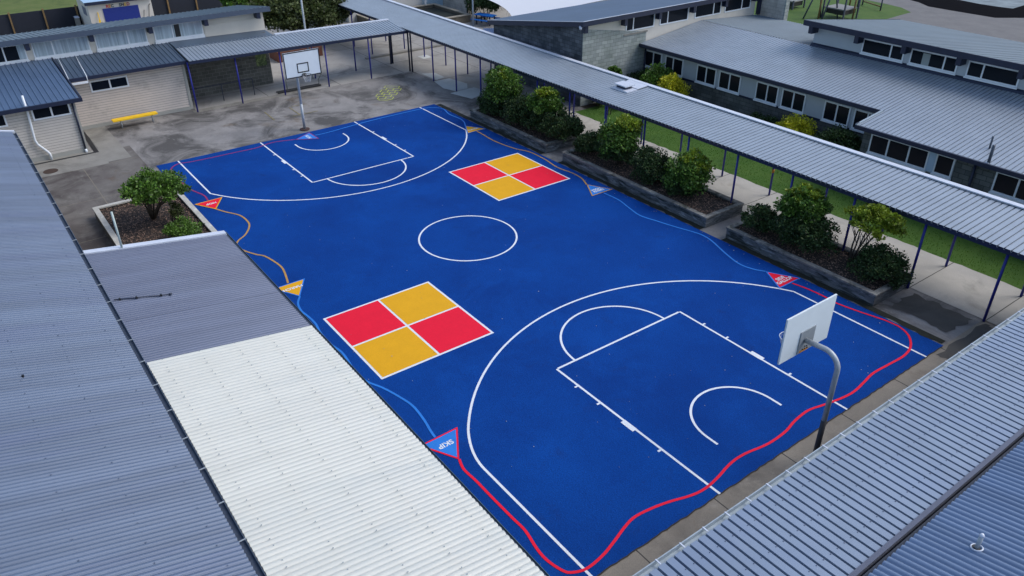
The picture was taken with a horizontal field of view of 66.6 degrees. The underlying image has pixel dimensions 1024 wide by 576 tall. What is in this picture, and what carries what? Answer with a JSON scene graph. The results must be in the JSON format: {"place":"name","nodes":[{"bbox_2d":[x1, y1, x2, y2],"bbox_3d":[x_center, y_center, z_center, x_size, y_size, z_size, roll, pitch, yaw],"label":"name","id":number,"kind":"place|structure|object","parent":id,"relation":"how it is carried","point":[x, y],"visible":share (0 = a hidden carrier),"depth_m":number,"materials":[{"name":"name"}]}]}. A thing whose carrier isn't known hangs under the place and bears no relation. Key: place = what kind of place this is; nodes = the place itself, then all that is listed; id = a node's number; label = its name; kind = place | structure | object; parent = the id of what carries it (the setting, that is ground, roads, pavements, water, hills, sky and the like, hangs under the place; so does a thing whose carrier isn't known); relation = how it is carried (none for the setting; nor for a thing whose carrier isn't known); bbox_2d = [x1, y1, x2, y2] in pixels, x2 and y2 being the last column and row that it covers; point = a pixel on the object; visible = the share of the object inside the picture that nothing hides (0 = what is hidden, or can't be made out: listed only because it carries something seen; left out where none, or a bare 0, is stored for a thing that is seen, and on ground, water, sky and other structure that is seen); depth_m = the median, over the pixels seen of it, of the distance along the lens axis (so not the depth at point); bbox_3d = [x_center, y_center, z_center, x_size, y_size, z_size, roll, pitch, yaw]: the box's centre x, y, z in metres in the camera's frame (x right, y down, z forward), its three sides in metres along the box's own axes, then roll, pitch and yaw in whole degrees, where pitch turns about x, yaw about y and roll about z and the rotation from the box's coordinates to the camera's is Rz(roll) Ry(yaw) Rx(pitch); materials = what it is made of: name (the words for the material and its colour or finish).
{"place":"outdoors","nodes":[
{"label":"outdoors","id":0,"kind":"place"},
{"bbox_2d":[42,146,150,249],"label":"slab paving","id":1,"kind":"structure","parent":0,"point":[78,195],"depth_m":32.48,"materials":[{"name":"grey concrete"}]},
{"bbox_2d":[92,192,216,245],"bbox_3d":[-12.364,-1.635,28.045,3.220,0.440,8.620,-21,37,-30],"label":"planter box","id":2,"kind":"object","parent":1,"relation":"on","point":[135,224],"visible":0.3,"depth_m":29.35,"materials":[{"name":"grey concrete"}]},
{"bbox_2d":[117,166,191,219],"bbox_3d":[-13.176,-3.361,28.816,2.478,1.982,2.516,-21,37,-30],"label":"tree","id":3,"kind":"object","parent":2,"relation":"on","point":[148,187],"visible":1,"depth_m":28.20,"materials":[{"name":"green plant"}]},
{"bbox_2d":[168,201,184,223],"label":"shrub","id":4,"kind":"object","parent":2,"relation":"on","point":[174,206],"visible":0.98,"depth_m":28.86,"materials":[{"name":"green plant"}]},
{"bbox_2d":[161,215,204,237],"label":"shrub","id":5,"kind":"object","parent":2,"relation":"on","point":[188,227],"visible":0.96,"depth_m":27.56,"materials":[{"name":"green plant"}]},
{"bbox_2d":[0,0,261,14],"bbox_3d":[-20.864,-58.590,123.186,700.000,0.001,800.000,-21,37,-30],"label":"ground","id":6,"kind":"structure","parent":0,"point":[14,6],"depth_m":65.48,"materials":[{"name":"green plant"}]},
{"bbox_2d":[0,0,220,35],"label":"fence","id":7,"kind":"object","parent":6,"relation":"on","point":[25,22],"visible":0.39,"depth_m":56.15,"materials":[{"name":"brown wood"}]},
{"bbox_2d":[34,91,297,177],"bbox_3d":[-18.339,-7.994,39.078,17.103,0.004,5.252,-42,50,-48],"label":"paving edge","id":8,"kind":"object","parent":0,"point":[108,145],"visible":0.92,"depth_m":36.07,"materials":[{"name":"concrete"}]},
{"bbox_2d":[34,132,98,164],"bbox_3d":[-22.261,-6.265,36.233,5.100,0.001,3.350,-21,37,-30],"label":"drain trench","id":9,"kind":"object","parent":8,"relation":"on","point":[92,145],"visible":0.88,"depth_m":36.50,"materials":[{"name":"black paint"}]},
{"bbox_2d":[269,43,322,62],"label":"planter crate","id":10,"kind":"object","parent":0,"point":[274,56],"visible":0.34,"depth_m":50.01,"materials":[{"name":"brown wood"}]},
{"bbox_2d":[192,10,572,111],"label":"courtyard paving","id":11,"kind":"structure","parent":0,"point":[340,63],"depth_m":48.65,"materials":[{"name":"grey concrete"}]},
{"bbox_2d":[76,0,153,24],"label":"storage shed","id":12,"kind":"structure","parent":11,"relation":"on","point":[111,10],"depth_m":54.58,"materials":[{"name":"white"}]},
{"bbox_2d":[102,5,140,21],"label":"roller door","id":13,"kind":"structure","parent":12,"relation":"in","point":[124,12],"depth_m":54.76,"materials":[{"name":"blue metal"}]},
{"bbox_2d":[190,78,254,100],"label":"steel rail","id":14,"kind":"object","parent":11,"relation":"on","point":[226,83],"visible":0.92,"depth_m":42.66,"materials":[{"name":"metal"}]},
{"bbox_2d":[219,0,272,22],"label":"tree","id":15,"kind":"object","parent":11,"relation":"on","point":[226,3],"visible":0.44,"depth_m":50.24,"materials":[{"name":"green plant"}]},
{"bbox_2d":[169,19,406,111],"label":"covered walkway","id":16,"kind":"structure","parent":11,"relation":"on","point":[234,45],"depth_m":43.25,"materials":[{"name":"grey metal"}]},
{"bbox_2d":[276,74,320,93],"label":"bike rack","id":17,"kind":"object","parent":11,"relation":"on","point":[301,88],"visible":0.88,"depth_m":44.57,"materials":[{"name":"black metal"}]},
{"bbox_2d":[264,0,353,31],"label":"tree","id":18,"kind":"object","parent":11,"relation":"on","point":[287,14],"visible":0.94,"depth_m":51.14,"materials":[{"name":"green plant"}]},
{"bbox_2d":[356,14,372,21],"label":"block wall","id":19,"kind":"structure","parent":11,"relation":"on","point":[360,18],"depth_m":58.88,"materials":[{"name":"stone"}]},
{"bbox_2d":[365,44,442,59],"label":"kerb band","id":20,"kind":"object","parent":11,"relation":"on","point":[400,52],"visible":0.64,"depth_m":51.46,"materials":[{"name":"concrete"}]},
{"bbox_2d":[346,0,505,22],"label":"white block building","id":21,"kind":"structure","parent":11,"relation":"on","point":[459,5],"depth_m":61.84,"materials":[{"name":"paint"}]},
{"bbox_2d":[411,3,470,22],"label":"raised bed","id":22,"kind":"object","parent":11,"relation":"on","point":[449,13],"visible":0.42,"depth_m":60.54,"materials":[{"name":"grey concrete"}]},
{"bbox_2d":[470,12,499,25],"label":"picnic table","id":23,"kind":"object","parent":11,"relation":"on","point":[485,15],"visible":0.76,"depth_m":58.20,"materials":[{"name":"blue plastic"}]},
{"bbox_2d":[472,0,600,26],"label":"shade sail","id":24,"kind":"object","parent":11,"relation":"on","point":[515,7],"visible":0.62,"depth_m":51.23,"materials":[{"name":"white fabric"}]},
{"bbox_2d":[338,0,1023,321],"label":"covered walkway","id":25,"kind":"structure","parent":11,"relation":"on","point":[957,209],"depth_m":30.03,"materials":[{"name":"grey metal"}]},
{"bbox_2d":[612,80,647,92],"bbox_3d":[5.315,-9.299,35.712,1.300,0.230,1.250,-21,37,-30],"label":"roof vent","id":26,"kind":"object","parent":25,"relation":"on","point":[628,86],"visible":1,"depth_m":35.46,"materials":[{"name":"white metal"}]},
{"bbox_2d":[418,55,482,98],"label":"concrete apron","id":27,"kind":"object","parent":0,"point":[471,93],"visible":0.96,"depth_m":45.01,"materials":[{"name":"grey concrete"}]},
{"bbox_2d":[464,0,500,19],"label":"shrub","id":28,"kind":"object","parent":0,"point":[486,5],"visible":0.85,"depth_m":58.89,"materials":[{"name":"green plant"}]},
{"bbox_2d":[83,71,997,575],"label":"asphalt yard","id":29,"kind":"structure","parent":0,"point":[171,137],"depth_m":39.81,"materials":[{"name":"grey asphalt"}]},
{"bbox_2d":[0,130,265,575],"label":"corrugated roof building","id":30,"kind":"structure","parent":29,"relation":"on","point":[103,471],"depth_m":14.48,"materials":[{"name":"metal"}]},
{"bbox_2d":[111,111,157,128],"bbox_3d":[-19.038,-8.476,39.433,2.140,0.470,0.380,-21,37,-30],"label":"bench","id":31,"kind":"object","parent":29,"relation":"on","point":[151,114],"visible":1,"depth_m":39.25,"materials":[{"name":"yellow paint"}]},
{"bbox_2d":[0,5,273,162],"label":"classroom building","id":32,"kind":"structure","parent":29,"relation":"on","point":[130,67],"depth_m":39.43,"materials":[{"name":"beige stone"}]},
{"bbox_2d":[0,115,7,127],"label":"window","id":33,"kind":"structure","parent":32,"relation":"in","point":[3,123],"depth_m":33.92,"materials":[{"name":"glass"}]},
{"bbox_2d":[0,44,29,65],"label":"window","id":34,"kind":"structure","parent":32,"relation":"in","point":[9,54],"depth_m":38.02,"materials":[{"name":"white paint"}]},
{"bbox_2d":[31,104,71,120],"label":"window","id":35,"kind":"structure","parent":32,"relation":"in","point":[62,110],"depth_m":34.86,"materials":[{"name":"glass"}]},
{"bbox_2d":[30,36,92,60],"bbox_3d":[-22.643,-12.056,39.186,2.650,0.950,0.140,-21,37,-30],"label":"window","id":36,"kind":"structure","parent":32,"relation":"in","point":[76,46],"depth_m":39.19,"materials":[{"name":"white glass"}]},
{"bbox_2d":[58,56,87,84],"bbox_3d":[-21.581,-10.692,38.312,0.838,0.686,2.886,-19,36,-28],"label":"roof ladder rail","id":37,"kind":"object","parent":32,"relation":"attached to","point":[83,82],"visible":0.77,"depth_m":37.58,"materials":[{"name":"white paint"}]},
{"bbox_2d":[88,75,128,92],"bbox_3d":[-20.050,-10.168,38.792,1.770,0.560,0.085,-21,37,-30],"label":"window","id":38,"kind":"structure","parent":32,"relation":"in","point":[120,81],"depth_m":38.76,"materials":[{"name":"white paint"}]},
{"bbox_2d":[93,28,149,52],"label":"window","id":39,"kind":"structure","parent":32,"relation":"in","point":[105,42],"depth_m":40.62,"materials":[{"name":"white paint"}]},
{"bbox_2d":[152,21,204,43],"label":"window","id":40,"kind":"structure","parent":32,"relation":"in","point":[188,30],"depth_m":42.13,"materials":[{"name":"white glass"}]},
{"bbox_2d":[282,48,321,130],"bbox_3d":[-9.945,-9.379,37.445,1.428,3.990,1.318,5,31,8],"label":"basketball hoop","id":41,"kind":"object","parent":29,"relation":"on","point":[301,63],"visible":1,"depth_m":36.76,"materials":[{"name":"metal"}]},
{"bbox_2d":[83,230,549,575],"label":"court canopy","id":42,"kind":"object","parent":29,"relation":"on","point":[318,455],"visible":1,"depth_m":15.67,"materials":[{"name":"silver metal"}]},
{"bbox_2d":[110,212,122,247],"bbox_3d":[-11.075,-1.609,21.840,0.060,1.150,0.057,-21,37,-30],"label":"vent pipe","id":43,"kind":"object","parent":42,"relation":"on","point":[116,229],"visible":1,"depth_m":21.80,"materials":[{"name":"grey"}]},
{"bbox_2d":[114,293,171,300],"bbox_3d":[-9.339,0.225,19.755,1.328,0.220,0.085,-13,33,-21],"label":"conduit pipe","id":44,"kind":"object","parent":42,"relation":"on","point":[136,297],"visible":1,"depth_m":19.73,"materials":[{"name":"grey metal"}]},
{"bbox_2d":[469,107,577,152],"bbox_3d":[0.553,-8.019,38.541,2.160,0.440,6.300,-21,37,-30],"label":"planter box","id":45,"kind":"object","parent":29,"relation":"on","point":[541,141],"visible":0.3,"depth_m":37.37,"materials":[{"name":"concrete"}]},
{"bbox_2d":[476,65,525,116],"bbox_3d":[-0.637,-9.857,38.912,2.114,2.561,2.874,-21,37,-30],"label":"shrub","id":46,"kind":"object","parent":45,"relation":"on","point":[501,82],"visible":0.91,"depth_m":38.17,"materials":[{"name":"green plant"}]},
{"bbox_2d":[498,92,532,126],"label":"shrub","id":47,"kind":"object","parent":45,"relation":"on","point":[513,107],"visible":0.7,"depth_m":37.64,"materials":[{"name":"green plant"}]},
{"bbox_2d":[518,86,565,132],"bbox_3d":[1.416,-8.460,36.892,2.061,2.230,2.351,-21,37,-30],"label":"shrub","id":48,"kind":"object","parent":45,"relation":"on","point":[542,101],"visible":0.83,"depth_m":36.40,"materials":[{"name":"green plant"}]},
{"bbox_2d":[536,108,585,140],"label":"shrub","id":49,"kind":"object","parent":45,"relation":"on","point":[560,124],"visible":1,"depth_m":35.83,"materials":[{"name":"green plant"}]},
{"bbox_2d":[157,104,942,575],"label":"court surface","id":50,"kind":"object","parent":29,"relation":"on","point":[481,308],"visible":0.99,"depth_m":23.95,"materials":[{"name":"blue paint"}]},
{"bbox_2d":[487,0,789,105],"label":"block hall","id":51,"kind":"structure","parent":29,"relation":"on","point":[613,32],"depth_m":42.65,"materials":[{"name":"concrete"}]},
{"bbox_2d":[625,14,654,30],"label":"window","id":52,"kind":"structure","parent":51,"relation":"in","point":[642,22],"depth_m":41.93,"materials":[{"name":"black glass"}]},
{"bbox_2d":[659,8,688,24],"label":"window","id":53,"kind":"structure","parent":51,"relation":"in","point":[679,15],"depth_m":43.25,"materials":[{"name":"black glass"}]},
{"bbox_2d":[694,2,721,18],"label":"window","id":54,"kind":"structure","parent":51,"relation":"in","point":[714,8],"depth_m":44.66,"materials":[{"name":"black glass"}]},
{"bbox_2d":[724,0,750,12],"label":"window","id":55,"kind":"structure","parent":51,"relation":"in","point":[733,5],"depth_m":45.96,"materials":[{"name":"white paint"}]},
{"bbox_2d":[562,148,743,227],"bbox_3d":[5.618,-4.503,32.660,2.160,0.440,8.460,-21,37,-30],"label":"planter box","id":56,"kind":"object","parent":29,"relation":"on","point":[708,208],"visible":0.59,"depth_m":31.15,"materials":[{"name":"concrete"}]},
{"bbox_2d":[572,130,602,153],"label":"shrub","id":57,"kind":"object","parent":56,"relation":"on","point":[586,141],"visible":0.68,"depth_m":34.38,"materials":[{"name":"green plant"}]},
{"bbox_2d":[593,113,643,164],"bbox_3d":[4.535,-6.352,33.355,2.029,2.244,2.355,-21,37,-30],"label":"shrub","id":58,"kind":"object","parent":56,"relation":"on","point":[618,140],"visible":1,"depth_m":32.81,"materials":[{"name":"green plant"}]},
{"bbox_2d":[628,145,673,184],"bbox_3d":[5.936,-5.090,31.995,2.040,1.485,2.314,-21,37,-30],"label":"shrub","id":59,"kind":"object","parent":56,"relation":"on","point":[648,158],"visible":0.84,"depth_m":31.73,"materials":[{"name":"green plant"}]},
{"bbox_2d":[660,147,716,196],"bbox_3d":[6.929,-4.529,30.696,2.189,1.855,2.120,-6,32,-10],"label":"shrub","id":60,"kind":"object","parent":56,"relation":"on","point":[689,172],"visible":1,"depth_m":30.26,"materials":[{"name":"green plant"}]},
{"bbox_2d":[437,104,944,342],"bbox_3d":[4.325,-4.169,32.529,0.319,0.001,28.000,-21,37,-30],"label":"moss strip","id":61,"kind":"object","parent":29,"relation":"on","point":[921,332],"visible":1,"depth_m":27.92,"materials":[{"name":"green plant"}]},
{"bbox_2d":[599,320,996,575],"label":"kerb strip","id":62,"kind":"object","parent":29,"relation":"on","point":[639,559],"visible":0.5,"depth_m":18.36,"materials":[{"name":"grey concrete"}]},
{"bbox_2d":[597,346,941,575],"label":"court joint","id":63,"kind":"object","parent":62,"relation":"on","point":[706,503],"visible":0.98,"depth_m":18.33,"materials":[{"name":"grey"}]},
{"bbox_2d":[777,294,839,457],"bbox_3d":[6.711,2.211,18.158,1.479,3.890,1.607,0,31,0],"label":"basketball hoop","id":64,"kind":"object","parent":62,"relation":"on","point":[807,328],"visible":0.92,"depth_m":17.59,"materials":[{"name":"metal"}]},
{"bbox_2d":[633,308,1023,575],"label":"covered walkway","id":65,"kind":"structure","parent":62,"relation":"on","point":[864,495],"depth_m":14.55,"materials":[{"name":"metal"}]},
{"bbox_2d":[725,215,912,305],"bbox_3d":[10.457,-1.145,27.042,2.160,0.440,5.980,-21,37,-30],"label":"planter box","id":66,"kind":"object","parent":29,"relation":"on","point":[825,268],"visible":0.49,"depth_m":26.39,"materials":[{"name":"concrete"}]},
{"bbox_2d":[740,203,777,232],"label":"shrub","id":67,"kind":"object","parent":66,"relation":"on","point":[764,213],"visible":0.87,"depth_m":27.85,"materials":[{"name":"green plant"}]},
{"bbox_2d":[767,182,841,255],"bbox_3d":[10.120,-2.368,26.774,2.110,2.154,2.774,-5,31,-7],"label":"shrub","id":68,"kind":"object","parent":66,"relation":"on","point":[801,216],"visible":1,"depth_m":26.55,"materials":[{"name":"green plant"}]},
{"bbox_2d":[843,203,907,262],"bbox_3d":[11.773,-1.660,25.430,1.816,2.326,1.972,4,31,7],"label":"tree","id":69,"kind":"object","parent":66,"relation":"on","point":[887,219],"visible":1,"depth_m":24.82,"materials":[{"name":"green plant"}]},
{"bbox_2d":[844,242,915,290],"bbox_3d":[11.909,-0.744,25.076,1.885,1.154,2.216,-21,37,-30],"label":"shrub","id":70,"kind":"object","parent":66,"relation":"on","point":[880,261],"visible":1,"depth_m":24.80,"materials":[{"name":"green plant"}]},
{"bbox_2d":[639,14,1023,209],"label":"classroom block","id":71,"kind":"structure","parent":29,"relation":"on","point":[943,103],"depth_m":35.30,"materials":[{"name":"grey metal"}]},
{"bbox_2d":[645,50,662,67],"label":"window","id":72,"kind":"structure","parent":71,"relation":"in","point":[652,57],"depth_m":42.69,"materials":[{"name":"white paint"}]},
{"bbox_2d":[665,55,683,77],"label":"window","id":73,"kind":"structure","parent":71,"relation":"in","point":[676,64],"depth_m":41.53,"materials":[{"name":"white paint"}]},
{"bbox_2d":[694,64,716,87],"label":"window","id":74,"kind":"structure","parent":71,"relation":"in","point":[705,75],"depth_m":40.08,"materials":[{"name":"white paint"}]},
{"bbox_2d":[716,70,741,95],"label":"window","id":75,"kind":"structure","parent":71,"relation":"in","point":[728,82],"depth_m":39.03,"materials":[{"name":"white paint"}]},
{"bbox_2d":[753,81,779,106],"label":"window","id":76,"kind":"structure","parent":71,"relation":"in","point":[765,93],"depth_m":37.46,"materials":[{"name":"white paint"}]},
{"bbox_2d":[778,88,806,114],"bbox_3d":[13.137,-8.728,36.445,0.130,0.950,1.350,-21,37,-30],"label":"window","id":77,"kind":"structure","parent":71,"relation":"in","point":[792,101],"depth_m":36.43,"materials":[{"name":"white paint"}]},
{"bbox_2d":[820,100,851,128],"bbox_3d":[14.502,-7.781,34.861,0.130,0.950,1.360,-21,37,-30],"label":"window","id":78,"kind":"structure","parent":71,"relation":"in","point":[834,113],"depth_m":34.85,"materials":[{"name":"glass"}]},
{"bbox_2d":[849,109,873,133],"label":"window","id":79,"kind":"structure","parent":71,"relation":"in","point":[859,115],"depth_m":34.03,"materials":[{"name":"glass"}]},
{"bbox_2d":[859,38,903,63],"bbox_3d":[17.476,-11.200,36.733,0.130,0.750,2.190,-21,37,-30],"label":"window","id":80,"kind":"structure","parent":71,"relation":"in","point":[873,48],"depth_m":36.73,"materials":[{"name":"black glass"}]},
{"bbox_2d":[866,134,929,171],"bbox_3d":[15.380,-5.420,31.067,0.130,0.870,2.530,-21,37,-30],"label":"window","id":81,"kind":"structure","parent":71,"relation":"in","point":[906,155],"depth_m":31.04,"materials":[{"name":"black glass"}]},
{"bbox_2d":[907,48,957,75],"bbox_3d":[18.938,-10.185,35.035,0.130,0.750,2.250,-21,37,-30],"label":"window","id":82,"kind":"structure","parent":71,"relation":"in","point":[941,63],"depth_m":34.95,"materials":[{"name":"white paint"}]},
{"bbox_2d":[930,154,955,180],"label":"window","id":83,"kind":"structure","parent":71,"relation":"in","point":[943,167],"depth_m":29.78,"materials":[{"name":"black glass"}]},
{"bbox_2d":[963,60,1019,89],"bbox_3d":[20.492,-9.106,33.230,0.130,0.750,2.240,-21,37,-30],"label":"window","id":84,"kind":"structure","parent":71,"relation":"in","point":[978,71],"depth_m":33.23,"materials":[{"name":"white paint"}]},
{"bbox_2d":[988,172,1023,204],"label":"window","id":85,"kind":"structure","parent":71,"relation":"in","point":[1005,186],"depth_m":28.12,"materials":[{"name":"black glass"}]},
{"bbox_2d":[892,293,992,358],"bbox_3d":[12.811,1.164,23.616,2.817,0.001,3.019,-21,37,-30],"label":"tarmac patch","id":86,"kind":"object","parent":29,"relation":"on","point":[937,315],"visible":0.73,"depth_m":23.98,"materials":[{"name":"grey asphalt"}]},
{"bbox_2d":[863,437,1023,575],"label":"corrugated roof building","id":87,"kind":"structure","parent":29,"relation":"on","point":[988,502],"depth_m":13.07,"materials":[{"name":"grey"}]},
{"bbox_2d":[970,533,984,551],"bbox_3d":[7.587,4.124,12.655,0.197,0.365,0.195,-21,37,-30],"label":"flue pipe","id":88,"kind":"object","parent":87,"relation":"on","point":[977,545],"visible":1,"depth_m":12.65,"materials":[{"name":"metal"}]},
{"bbox_2d":[581,103,598,108],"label":"garden bed","id":89,"kind":"object","parent":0,"point":[590,105],"visible":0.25,"depth_m":41.92,"materials":[{"name":"soil"}]},
{"bbox_2d":[627,69,645,80],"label":"shrub","id":90,"kind":"object","parent":89,"relation":"on","point":[636,76],"visible":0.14,"depth_m":42.59,"materials":[{"name":"green plant"}]},
{"bbox_2d":[639,61,677,87],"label":"shrub","id":91,"kind":"object","parent":89,"relation":"on","point":[654,75],"visible":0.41,"depth_m":41.03,"materials":[{"name":"green plant"}]},
{"bbox_2d":[657,72,690,95],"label":"shrub","id":92,"kind":"object","parent":89,"relation":"on","point":[672,82],"visible":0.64,"depth_m":40.13,"materials":[{"name":"yellow plant"}]},
{"bbox_2d":[744,111,777,124],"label":"shrub","id":93,"kind":"object","parent":89,"relation":"on","point":[769,119],"visible":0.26,"depth_m":37.09,"materials":[{"name":"green plant"}]},
{"bbox_2d":[773,113,817,138],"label":"shrub","id":94,"kind":"object","parent":89,"relation":"on","point":[798,124],"visible":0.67,"depth_m":35.24,"materials":[{"name":"yellow plant"}]},
{"bbox_2d":[810,124,862,155],"bbox_3d":[14.182,-6.233,34.186,2.498,1.787,2.193,23,38,33],"label":"shrub","id":95,"kind":"object","parent":89,"relation":"on","point":[846,138],"visible":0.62,"depth_m":33.62,"materials":[{"name":"green plant"}]},
{"bbox_2d":[556,109,1023,324],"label":"concrete path","id":96,"kind":"structure","parent":0,"point":[964,288],"depth_m":26.41,"materials":[{"name":"beige concrete"}]},
{"bbox_2d":[789,0,805,9],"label":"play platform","id":97,"kind":"structure","parent":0,"point":[793,3],"depth_m":62.66,"materials":[{"name":"grey"}]},
{"bbox_2d":[576,105,1023,289],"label":"lawn","id":98,"kind":"structure","parent":0,"point":[750,173],"depth_m":31.25,"materials":[{"name":"green plant"}]},
{"bbox_2d":[607,65,621,114],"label":"shrub","id":99,"kind":"object","parent":98,"relation":"on","point":[615,68],"visible":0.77,"depth_m":40.52,"materials":[{"name":"green plant"}]},
{"bbox_2d":[586,0,1023,42],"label":"gravel path","id":100,"kind":"structure","parent":0,"point":[1012,29],"depth_m":59.02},
{"bbox_2d":[754,0,909,23],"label":"playground lawn","id":101,"kind":"structure","parent":0,"point":[866,11],"depth_m":61.90,"materials":[{"name":"green plant"}]},
{"bbox_2d":[802,0,837,18],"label":"swing frame","id":102,"kind":"object","parent":101,"relation":"on","point":[820,11],"visible":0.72,"depth_m":59.18,"materials":[{"name":"grey metal"}]},
{"bbox_2d":[821,0,860,18],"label":"play platform","id":103,"kind":"structure","parent":101,"relation":"on","point":[843,10],"depth_m":59.27,"materials":[{"name":"grey"}]},
{"bbox_2d":[912,0,1023,17],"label":"dark surface","id":104,"kind":"object","parent":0,"point":[978,9],"visible":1,"depth_m":62.69,"materials":[{"name":"black asphalt"}]},
{"bbox_2d":[963,0,1023,7],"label":"pale play surface","id":105,"kind":"object","parent":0,"point":[1009,3],"visible":1,"depth_m":64.63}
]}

